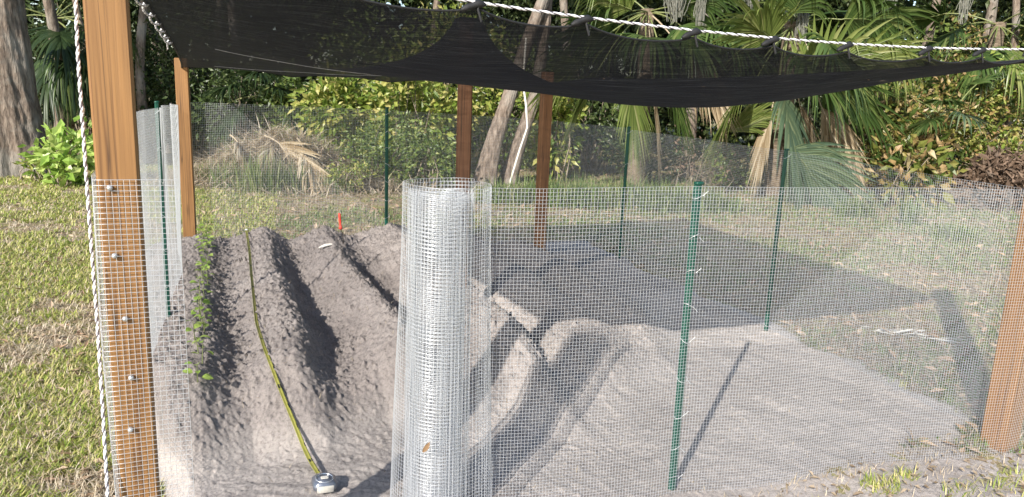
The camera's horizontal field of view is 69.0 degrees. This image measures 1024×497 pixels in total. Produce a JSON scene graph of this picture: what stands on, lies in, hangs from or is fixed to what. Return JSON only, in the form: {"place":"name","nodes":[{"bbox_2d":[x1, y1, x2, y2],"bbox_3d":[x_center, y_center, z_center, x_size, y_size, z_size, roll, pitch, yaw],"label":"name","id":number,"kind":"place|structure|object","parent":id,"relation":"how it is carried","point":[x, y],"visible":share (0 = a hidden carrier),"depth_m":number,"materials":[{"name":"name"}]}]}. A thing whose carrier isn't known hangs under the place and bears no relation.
{"place":"outdoors","nodes":[
{"label":"outdoors","id":0,"kind":"place"},
{"bbox_2d":[0,93,1023,496],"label":"ground","id":1,"kind":"structure","parent":0,"point":[572,215],"depth_m":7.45,"materials":[{"name":"plant"}]},
{"bbox_2d":[0,0,52,177],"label":"tree","id":2,"kind":"object","parent":1,"relation":"on","point":[21,119],"visible":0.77,"depth_m":11.19,"materials":[{"name":"brown plant"}]},
{"bbox_2d":[12,152,46,181],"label":"plant","id":3,"kind":"object","parent":1,"relation":"on","point":[34,174],"visible":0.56,"depth_m":10.94,"materials":[{"name":"green plant"}]},
{"bbox_2d":[42,0,66,158],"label":"tree","id":4,"kind":"object","parent":1,"relation":"on","point":[51,15],"visible":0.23,"depth_m":12.84,"materials":[{"name":"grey plant"}]},
{"bbox_2d":[17,115,94,187],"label":"leafy bush","id":5,"kind":"object","parent":1,"relation":"on","point":[64,161],"visible":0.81,"depth_m":10.45,"materials":[{"name":"green plant"}]},
{"bbox_2d":[72,0,85,49],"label":"tree","id":6,"kind":"object","parent":1,"relation":"on","point":[80,16],"visible":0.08,"depth_m":13.71,"materials":[{"name":"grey plant"}]},
{"bbox_2d":[26,0,157,155],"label":"palm","id":7,"kind":"object","parent":1,"relation":"on","point":[53,77],"visible":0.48,"depth_m":12.96,"materials":[{"name":"plant"}]},
{"bbox_2d":[25,0,174,134],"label":"shrub","id":8,"kind":"object","parent":1,"relation":"on","point":[31,19],"visible":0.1,"depth_m":14.78,"materials":[{"name":"green plant"}]},
{"bbox_2d":[83,0,160,496],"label":"wooden post","id":9,"kind":"object","parent":1,"relation":"on","point":[108,36],"visible":1,"depth_m":1.74,"materials":[{"name":"brown wood"}]},
{"bbox_2d":[74,0,108,496],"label":"rope","id":10,"kind":"object","parent":9,"relation":"attached to","point":[80,91],"visible":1,"depth_m":1.76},
{"bbox_2d":[91,103,194,496],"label":"fence","id":11,"kind":"object","parent":9,"relation":"attached to","point":[158,233],"visible":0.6,"depth_m":1.88,"materials":[{"name":"silver metal"}]},
{"bbox_2d":[135,0,172,48],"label":"rope","id":12,"kind":"object","parent":9,"relation":"attached to","point":[155,24],"visible":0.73,"depth_m":2.69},
{"bbox_2d":[457,0,1023,50],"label":"rope","id":13,"kind":"object","parent":9,"relation":"attached to","point":[663,26],"visible":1,"depth_m":2.38,"materials":[{"name":"fabric"}]},
{"bbox_2d":[142,0,1023,107],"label":"shade cloth","id":14,"kind":"object","parent":13,"relation":"hanging from","point":[327,38],"visible":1,"depth_m":2.65,"materials":[{"name":"fabric"}]},
{"bbox_2d":[0,165,277,496],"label":"lawn straw","id":15,"kind":"object","parent":1,"relation":"on","point":[84,484],"visible":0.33,"depth_m":4.27,"materials":[{"name":"plant"}]},
{"bbox_2d":[0,163,281,496],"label":"lawn grass","id":16,"kind":"structure","parent":1,"relation":"on","point":[78,385],"depth_m":4.74,"materials":[{"name":"plant"}]},
{"bbox_2d":[135,0,153,162],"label":"tree","id":17,"kind":"object","parent":1,"relation":"on","point":[140,84],"visible":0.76,"depth_m":13.65,"materials":[{"name":"brown plant"}]},
{"bbox_2d":[84,0,211,159],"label":"shrub","id":18,"kind":"object","parent":1,"relation":"on","point":[161,64],"visible":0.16,"depth_m":14.09,"materials":[{"name":"green plant"}]},
{"bbox_2d":[147,20,171,152],"bbox_3d":[-7.887,-5.968,15.439,3.084,7.962,2.499,13,16,41],"label":"tree","id":19,"kind":"object","parent":1,"relation":"on","point":[168,147],"visible":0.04,"depth_m":15.59,"materials":[{"name":"grey plant"}]},
{"bbox_2d":[174,58,196,236],"bbox_3d":[-2.416,-0.390,5.558,0.089,2.000,0.089,-2,12,-19],"label":"wooden post","id":20,"kind":"object","parent":1,"relation":"on","point":[182,88],"visible":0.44,"depth_m":5.45,"materials":[{"name":"brown wood"}]},
{"bbox_2d":[190,102,625,249],"bbox_3d":[-0.669,-0.551,6.407,3.874,1.273,0.078,-3,13,-24],"label":"fence","id":21,"kind":"object","parent":20,"relation":"attached to","point":[335,175],"visible":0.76,"depth_m":6.17,"materials":[{"name":"silver metal"}]},
{"bbox_2d":[131,6,269,159],"bbox_3d":[-6.284,-3.410,14.660,2.584,3.404,3.102,11,14,34],"label":"shrub","id":22,"kind":"object","parent":1,"relation":"on","point":[158,93],"visible":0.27,"depth_m":14.17,"materials":[{"name":"green plant"}]},
{"bbox_2d":[195,158,221,183],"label":"grass tuft","id":23,"kind":"object","parent":1,"relation":"on","point":[201,170],"visible":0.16,"depth_m":11.16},
{"bbox_2d":[208,68,219,157],"bbox_3d":[-5.066,-5.772,14.601,3.142,8.135,2.858,2,12,0],"label":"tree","id":24,"kind":"object","parent":1,"relation":"on","point":[214,149],"visible":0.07,"depth_m":15.37,"materials":[{"name":"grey plant"}]},
{"bbox_2d":[201,153,247,188],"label":"grass tuft","id":25,"kind":"object","parent":1,"relation":"on","point":[216,178],"visible":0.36,"depth_m":10.85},
{"bbox_2d":[176,68,306,153],"bbox_3d":[-5.084,-2.661,14.117,2.879,2.363,2.135,2,12,0],"label":"shrub","id":26,"kind":"object","parent":1,"relation":"on","point":[224,81],"visible":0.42,"depth_m":13.86,"materials":[{"name":"green plant"}]},
{"bbox_2d":[215,126,285,161],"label":"shrub","id":27,"kind":"object","parent":1,"relation":"on","point":[244,143],"visible":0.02,"depth_m":11.65,"materials":[{"name":"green plant"}]},
{"bbox_2d":[192,70,316,152],"bbox_3d":[-4.766,-2.598,14.142,2.874,1.475,3.620,2,12,0],"label":"palm","id":28,"kind":"object","parent":1,"relation":"on","point":[218,91],"visible":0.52,"depth_m":12.91,"materials":[{"name":"plant"}]},
{"bbox_2d":[221,147,295,195],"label":"grass tuft","id":29,"kind":"object","parent":1,"relation":"on","point":[253,176],"visible":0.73,"depth_m":10.53,"materials":[{"name":"plant"}]},
{"bbox_2d":[88,115,482,201],"bbox_3d":[-3.552,-1.333,11.579,7.921,1.535,3.815,2,12,0],"label":"brush pile","id":30,"kind":"object","parent":1,"relation":"on","point":[299,152],"visible":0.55,"depth_m":11.09,"materials":[{"name":"plant"}]},
{"bbox_2d":[247,76,346,148],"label":"shrub","id":31,"kind":"object","parent":1,"relation":"on","point":[291,80],"visible":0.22,"depth_m":13.42,"materials":[{"name":"green plant"}]},
{"bbox_2d":[274,153,325,193],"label":"grass tuft","id":32,"kind":"object","parent":1,"relation":"on","point":[295,182],"visible":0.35,"depth_m":10.73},
{"bbox_2d":[317,163,359,194],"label":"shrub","id":33,"kind":"object","parent":1,"relation":"on","point":[328,180],"visible":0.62,"depth_m":10.86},
{"bbox_2d":[283,76,397,164],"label":"shrub","id":34,"kind":"object","parent":1,"relation":"on","point":[344,95],"visible":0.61,"depth_m":12.49,"materials":[{"name":"green plant"}]},
{"bbox_2d":[325,155,376,193],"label":"shrub","id":35,"kind":"object","parent":1,"relation":"on","point":[360,180],"visible":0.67,"depth_m":10.95,"materials":[{"name":"green plant"}]},
{"bbox_2d":[333,106,429,188],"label":"shrub","id":36,"kind":"object","parent":1,"relation":"on","point":[377,158],"visible":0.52,"depth_m":11.63,"materials":[{"name":"green plant"}]},
{"bbox_2d":[306,1,456,147],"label":"shrub","id":37,"kind":"object","parent":1,"relation":"on","point":[372,90],"visible":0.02,"depth_m":14.91,"materials":[{"name":"green plant"}]},
{"bbox_2d":[354,79,456,179],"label":"shrub","id":38,"kind":"object","parent":1,"relation":"on","point":[402,91],"visible":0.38,"depth_m":12.60,"materials":[{"name":"green plant"}]},
{"bbox_2d":[383,119,455,189],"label":"shrub","id":39,"kind":"object","parent":1,"relation":"on","point":[442,167],"visible":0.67,"depth_m":11.60,"materials":[{"name":"green plant"}]},
{"bbox_2d":[420,0,439,132],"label":"tree","id":40,"kind":"object","parent":1,"relation":"on","point":[436,4],"visible":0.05,"depth_m":14.94,"materials":[{"name":"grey plant"}]},
{"bbox_2d":[357,0,513,171],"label":"shrub","id":41,"kind":"object","parent":1,"relation":"on","point":[476,108],"visible":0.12,"depth_m":13.98,"materials":[{"name":"green plant"}]},
{"bbox_2d":[454,84,472,287],"bbox_3d":[-0.306,-0.230,4.572,0.086,2.255,0.086,2,12,-1],"label":"wooden post","id":42,"kind":"object","parent":1,"relation":"on","point":[464,129],"visible":0.18,"depth_m":4.44,"materials":[{"name":"brown wood"}]},
{"bbox_2d":[444,85,563,171],"bbox_3d":[0.076,-2.937,14.843,2.707,2.933,2.523,12,15,38],"label":"shrub","id":43,"kind":"object","parent":1,"relation":"on","point":[503,152],"visible":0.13,"depth_m":14.90,"materials":[{"name":"green plant"}]},
{"bbox_2d":[470,171,549,205],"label":"grass tuft","id":44,"kind":"object","parent":1,"relation":"on","point":[508,197],"visible":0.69,"depth_m":10.59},
{"bbox_2d":[472,0,549,185],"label":"tree","id":45,"kind":"object","parent":1,"relation":"on","point":[504,110],"visible":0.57,"depth_m":12.39,"materials":[{"name":"brown plant"}]},
{"bbox_2d":[507,92,527,187],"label":"woody vine","id":46,"kind":"object","parent":1,"relation":"on","point":[522,141],"visible":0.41,"depth_m":11.67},
{"bbox_2d":[25,0,1023,173],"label":"woods","id":47,"kind":"object","parent":1,"relation":"on","point":[978,6],"visible":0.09,"depth_m":18.21,"materials":[{"name":"green plant"}]},
{"bbox_2d":[498,0,552,183],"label":"tree","id":48,"kind":"object","parent":1,"relation":"on","point":[546,20],"visible":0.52,"depth_m":12.70,"materials":[{"name":"grey plant"}]},
{"bbox_2d":[533,94,552,249],"bbox_3d":[0.272,-0.551,6.748,0.089,2.040,0.089,-3,13,-24],"label":"wooden post","id":49,"kind":"object","parent":1,"relation":"on","point":[544,140],"visible":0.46,"depth_m":6.67,"materials":[{"name":"brown wood"}]},
{"bbox_2d":[517,169,571,202],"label":"grass tuft","id":50,"kind":"object","parent":1,"relation":"on","point":[532,186],"visible":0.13,"depth_m":10.90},
{"bbox_2d":[515,91,588,181],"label":"shrub","id":51,"kind":"object","parent":1,"relation":"on","point":[563,110],"visible":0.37,"depth_m":13.33,"materials":[{"name":"green plant"}]},
{"bbox_2d":[107,222,1023,496],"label":"garden soil","id":52,"kind":"structure","parent":1,"relation":"on","point":[339,392],"depth_m":3.67,"materials":[{"name":"soil"}]},
{"bbox_2d":[154,101,171,316],"bbox_3d":[-1.776,0.054,3.824,0.029,1.592,0.028,-5,14,-31],"label":"green stake","id":53,"kind":"object","parent":52,"relation":"on","point":[158,135],"visible":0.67,"depth_m":3.78,"materials":[{"name":"metal"}]},
{"bbox_2d":[186,320,204,344],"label":"bean seedling","id":54,"kind":"object","parent":52,"relation":"on","point":[188,329],"visible":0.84,"depth_m":3.44,"materials":[{"name":"green plant"}]},
{"bbox_2d":[182,361,212,381],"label":"bean seedling","id":55,"kind":"object","parent":52,"relation":"on","point":[207,376],"visible":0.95,"depth_m":3.14,"materials":[{"name":"green plant"}]},
{"bbox_2d":[186,335,209,353],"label":"bean seedling","id":56,"kind":"object","parent":52,"relation":"on","point":[198,340],"visible":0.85,"depth_m":3.38,"materials":[{"name":"green plant"}]},
{"bbox_2d":[191,295,209,320],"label":"bean seedling","id":57,"kind":"object","parent":52,"relation":"on","point":[203,301],"visible":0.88,"depth_m":3.80,"materials":[{"name":"green plant"}]},
{"bbox_2d":[191,310,210,328],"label":"bean seedling","id":58,"kind":"object","parent":52,"relation":"on","point":[196,325],"visible":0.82,"depth_m":3.64,"materials":[{"name":"green plant"}]},
{"bbox_2d":[191,339,212,363],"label":"bean seedling","id":59,"kind":"object","parent":52,"relation":"on","point":[211,352],"visible":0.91,"depth_m":3.29,"materials":[{"name":"green plant"}]},
{"bbox_2d":[193,314,211,332],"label":"bean seedling","id":60,"kind":"object","parent":52,"relation":"on","point":[205,324],"visible":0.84,"depth_m":3.60,"materials":[{"name":"green plant"}]},
{"bbox_2d":[195,264,210,283],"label":"bean seedling","id":61,"kind":"object","parent":52,"relation":"on","point":[205,275],"visible":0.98,"depth_m":4.32,"materials":[{"name":"green plant"}]},
{"bbox_2d":[245,229,336,493],"bbox_3d":[-1.423,0.397,4.243,0.175,0.427,3.307,-3,13,-24],"label":"tape measure","id":62,"kind":"object","parent":52,"relation":"on","point":[324,482],"visible":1,"depth_m":3.19,"materials":[{"name":"silver metal"}]},
{"bbox_2d":[338,213,343,243],"bbox_3d":[-1.312,-0.136,5.715,0.032,0.276,0.029,-5,11,-16],"label":"hand weeder","id":63,"kind":"object","parent":52,"relation":"on","point":[340,224],"visible":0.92,"depth_m":5.70,"materials":[{"name":"red plastic"}]},
{"bbox_2d":[385,107,390,224],"bbox_3d":[-1.038,-0.492,6.195,0.042,1.347,0.041,-5,14,-31],"label":"green stake","id":64,"kind":"object","parent":52,"relation":"on","point":[387,112],"visible":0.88,"depth_m":6.14,"materials":[{"name":"metal"}]},
{"bbox_2d":[390,178,491,496],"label":"wire roll","id":65,"kind":"object","parent":52,"relation":"on","point":[456,304],"visible":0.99,"depth_m":2.54,"materials":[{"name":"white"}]},
{"bbox_2d":[162,231,959,496],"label":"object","id":66,"kind":"object","parent":52,"relation":"on","point":[545,356],"visible":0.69,"depth_m":3.79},
{"bbox_2d":[618,127,630,257],"bbox_3d":[1.075,-0.396,7.158,0.044,1.532,0.043,-5,14,-31],"label":"green stake","id":67,"kind":"object","parent":52,"relation":"on","point":[625,178],"visible":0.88,"depth_m":7.11,"materials":[{"name":"metal"}]},
{"bbox_2d":[668,181,707,490],"bbox_3d":[0.667,0.491,2.896,0.047,1.507,0.046,-5,14,-31],"label":"green stake","id":68,"kind":"object","parent":52,"relation":"on","point":[689,280],"visible":0.85,"depth_m":2.85,"materials":[{"name":"metal"}]},
{"bbox_2d":[764,149,788,330],"bbox_3d":[1.776,0.086,5.036,0.042,1.512,0.041,-5,14,-31],"label":"green stake","id":69,"kind":"object","parent":52,"relation":"on","point":[782,191],"visible":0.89,"depth_m":5.00,"materials":[{"name":"metal"}]},
{"bbox_2d":[622,130,1023,424],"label":"fence","id":70,"kind":"object","parent":69,"relation":"attached to","point":[739,185],"visible":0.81,"depth_m":4.63,"materials":[{"name":"silver metal"}]},
{"bbox_2d":[559,0,573,168],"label":"tree","id":71,"kind":"object","parent":1,"relation":"on","point":[564,5],"visible":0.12,"depth_m":15.34,"materials":[{"name":"brown plant"}]},
{"bbox_2d":[534,170,627,210],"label":"grass tuft","id":72,"kind":"object","parent":1,"relation":"on","point":[577,189],"visible":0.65,"depth_m":10.45,"materials":[{"name":"plant"}]},
{"bbox_2d":[538,24,671,172],"bbox_3d":[1.716,-3.016,15.035,3.038,3.114,2.404,2,12,0],"label":"shrub","id":73,"kind":"object","parent":1,"relation":"on","point":[601,117],"visible":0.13,"depth_m":14.97,"materials":[{"name":"green plant"}]},
{"bbox_2d":[203,155,1023,456],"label":"ground straw","id":74,"kind":"object","parent":1,"relation":"on","point":[795,304],"visible":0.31,"depth_m":7.13,"materials":[{"name":"plant"}]},
{"bbox_2d":[585,171,672,209],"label":"grass tuft","id":75,"kind":"object","parent":1,"relation":"on","point":[629,194],"visible":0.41,"depth_m":10.64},
{"bbox_2d":[522,0,745,185],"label":"palm","id":76,"kind":"object","parent":1,"relation":"on","point":[640,119],"visible":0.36,"depth_m":11.89,"materials":[{"name":"plant"}]},
{"bbox_2d":[587,111,713,183],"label":"shrub","id":77,"kind":"object","parent":1,"relation":"on","point":[663,131],"visible":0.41,"depth_m":13.64,"materials":[{"name":"green plant"}]},
{"bbox_2d":[632,177,715,214],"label":"grass tuft","id":78,"kind":"object","parent":1,"relation":"on","point":[667,193],"visible":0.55,"depth_m":10.35,"materials":[{"name":"plant"}]},
{"bbox_2d":[679,13,708,176],"bbox_3d":[3.884,-5.175,14.901,3.106,7.544,3.210,-5,14,-33],"label":"tree","id":79,"kind":"object","parent":1,"relation":"on","point":[693,124],"visible":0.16,"depth_m":15.19,"materials":[{"name":"grey plant"}]},
{"bbox_2d":[665,124,736,196],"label":"twiggy shrub","id":80,"kind":"object","parent":1,"relation":"on","point":[692,171],"visible":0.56,"depth_m":12.11,"materials":[{"name":"green plant"}]},
{"bbox_2d":[690,185,746,213],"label":"grass tuft","id":81,"kind":"object","parent":1,"relation":"on","point":[717,205],"visible":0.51,"depth_m":10.56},
{"bbox_2d":[704,128,771,191],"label":"shrub","id":82,"kind":"object","parent":1,"relation":"on","point":[741,177],"visible":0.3,"depth_m":13.19,"materials":[{"name":"green plant"}]},
{"bbox_2d":[682,0,940,212],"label":"palm","id":83,"kind":"object","parent":1,"relation":"on","point":[854,20],"visible":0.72,"depth_m":11.52,"materials":[{"name":"plant"}]},
{"bbox_2d":[761,32,898,146],"bbox_3d":[6.407,-2.982,15.248,3.236,3.330,2.480,11,14,35],"label":"shrub","id":84,"kind":"object","parent":1,"relation":"on","point":[804,105],"visible":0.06,"depth_m":15.02,"materials":[{"name":"green plant"}]},
{"bbox_2d":[828,192,891,218],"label":"grass tuft","id":85,"kind":"object","parent":1,"relation":"on","point":[853,209],"visible":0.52,"depth_m":10.58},
{"bbox_2d":[716,424,1023,496],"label":"edge straw","id":86,"kind":"object","parent":1,"relation":"on","point":[888,473],"visible":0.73,"depth_m":3.19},
{"bbox_2d":[739,407,1023,496],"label":"edge leaves","id":87,"kind":"object","parent":1,"relation":"on","point":[890,494],"visible":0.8,"depth_m":3.14,"materials":[{"name":"plant"}]},
{"bbox_2d":[823,78,966,196],"bbox_3d":[6.748,-1.895,13.021,2.387,2.195,2.303,2,12,0],"label":"shrub","id":88,"kind":"object","parent":1,"relation":"on","point":[900,108],"visible":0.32,"depth_m":12.59,"materials":[{"name":"green plant"}]},
{"bbox_2d":[839,105,964,210],"bbox_3d":[6.243,-1.438,12.098,1.856,1.781,1.825,-6,14,-33],"label":"shrub","id":89,"kind":"object","parent":1,"relation":"on","point":[929,152],"visible":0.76,"depth_m":11.78,"materials":[{"name":"green plant"}]},
{"bbox_2d":[862,326,956,341],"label":"dead palm leaf","id":90,"kind":"object","parent":1,"relation":"on","point":[913,333],"visible":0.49,"depth_m":5.13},
{"bbox_2d":[813,5,1010,161],"bbox_3d":[8.412,-3.131,15.546,3.417,3.762,3.823,-8,16,-42],"label":"shrub","id":91,"kind":"object","parent":1,"relation":"on","point":[944,57],"visible":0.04,"depth_m":14.79,"materials":[{"name":"green plant"}]},
{"bbox_2d":[812,357,1023,496],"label":"edge grass","id":92,"kind":"structure","parent":1,"relation":"on","point":[878,485],"depth_m":3.12,"materials":[{"name":"plant"}]},
{"bbox_2d":[891,185,946,225],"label":"grass tuft","id":93,"kind":"object","parent":1,"relation":"on","point":[909,212],"visible":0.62,"depth_m":9.92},
{"bbox_2d":[911,0,940,95],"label":"tree","id":94,"kind":"object","parent":1,"relation":"on","point":[927,33],"visible":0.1,"depth_m":15.05,"materials":[{"name":"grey plant"}]},
{"bbox_2d":[852,46,1023,169],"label":"shrub","id":95,"kind":"object","parent":1,"relation":"on","point":[936,88],"visible":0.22,"depth_m":13.33,"materials":[{"name":"green plant"}]},
{"bbox_2d":[879,71,1007,145],"bbox_3d":[7.204,-2.427,12.812,2.015,1.308,2.743,10,14,34],"label":"palm","id":96,"kind":"object","parent":1,"relation":"on","point":[981,80],"visible":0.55,"depth_m":12.04,"materials":[{"name":"plant"}]},
{"bbox_2d":[922,219,983,242],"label":"grass tuft","id":97,"kind":"object","parent":1,"relation":"on","point":[954,230],"visible":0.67,"depth_m":9.06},
{"bbox_2d":[889,0,1023,153],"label":"palm","id":98,"kind":"object","parent":1,"relation":"on","point":[997,36],"visible":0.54,"depth_m":13.25,"materials":[{"name":"plant"}]},
{"bbox_2d":[890,145,1023,214],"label":"leaf pile","id":99,"kind":"object","parent":1,"relation":"on","point":[1000,169],"visible":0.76,"depth_m":12.29,"materials":[{"name":"brown plant"}]},
{"bbox_2d":[914,0,1023,160],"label":"shrub","id":100,"kind":"object","parent":1,"relation":"on","point":[973,19],"visible":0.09,"depth_m":15.83,"materials":[{"name":"green plant"}]},
{"bbox_2d":[932,46,1023,198],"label":"shrub","id":101,"kind":"object","parent":1,"relation":"on","point":[1016,146],"visible":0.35,"depth_m":13.49,"materials":[{"name":"green plant"}]},
{"bbox_2d":[959,0,997,173],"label":"tree","id":102,"kind":"object","parent":1,"relation":"on","point":[991,15],"visible":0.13,"depth_m":15.47,"materials":[{"name":"grey plant"}]},
{"bbox_2d":[979,197,1023,452],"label":"wooden post","id":103,"kind":"object","parent":1,"relation":"on","point":[1011,358],"visible":0.65,"depth_m":3.40,"materials":[{"name":"brown wood"}]},
{"bbox_2d":[474,186,1023,496],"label":"fence","id":104,"kind":"object","parent":103,"relation":"attached to","point":[643,293],"visible":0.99,"depth_m":2.91,"materials":[{"name":"silver metal"}]},
{"bbox_2d":[1003,0,1019,151],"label":"tree","id":105,"kind":"object","parent":1,"relation":"on","point":[1015,6],"visible":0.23,"depth_m":14.68,"materials":[{"name":"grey plant"}]},
{"bbox_3d":[7.361,-5.017,13.814,11.079,7.944,4.639,2,12,0],"label":"tree","id":106,"kind":"object","parent":1,"relation":"on","visible":0},
{"bbox_2d":[663,0,690,23],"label":"spanish moss","id":107,"kind":"object","parent":106,"relation":"hanging from","point":[675,5],"visible":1,"depth_m":11.75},
{"bbox_2d":[693,0,706,28],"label":"spanish moss","id":108,"kind":"object","parent":106,"relation":"hanging from","point":[701,7],"visible":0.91,"depth_m":11.81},
{"bbox_2d":[794,3,808,43],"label":"spanish moss","id":109,"kind":"object","parent":106,"relation":"hanging from","point":[803,18],"visible":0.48,"depth_m":11.83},
{"bbox_2d":[956,0,972,23],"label":"spanish moss","id":110,"kind":"object","parent":106,"relation":"hanging from","point":[964,5],"visible":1,"depth_m":11.83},
{"bbox_2d":[30,0,1023,120],"label":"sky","id":111,"kind":"structure","parent":0,"point":[38,0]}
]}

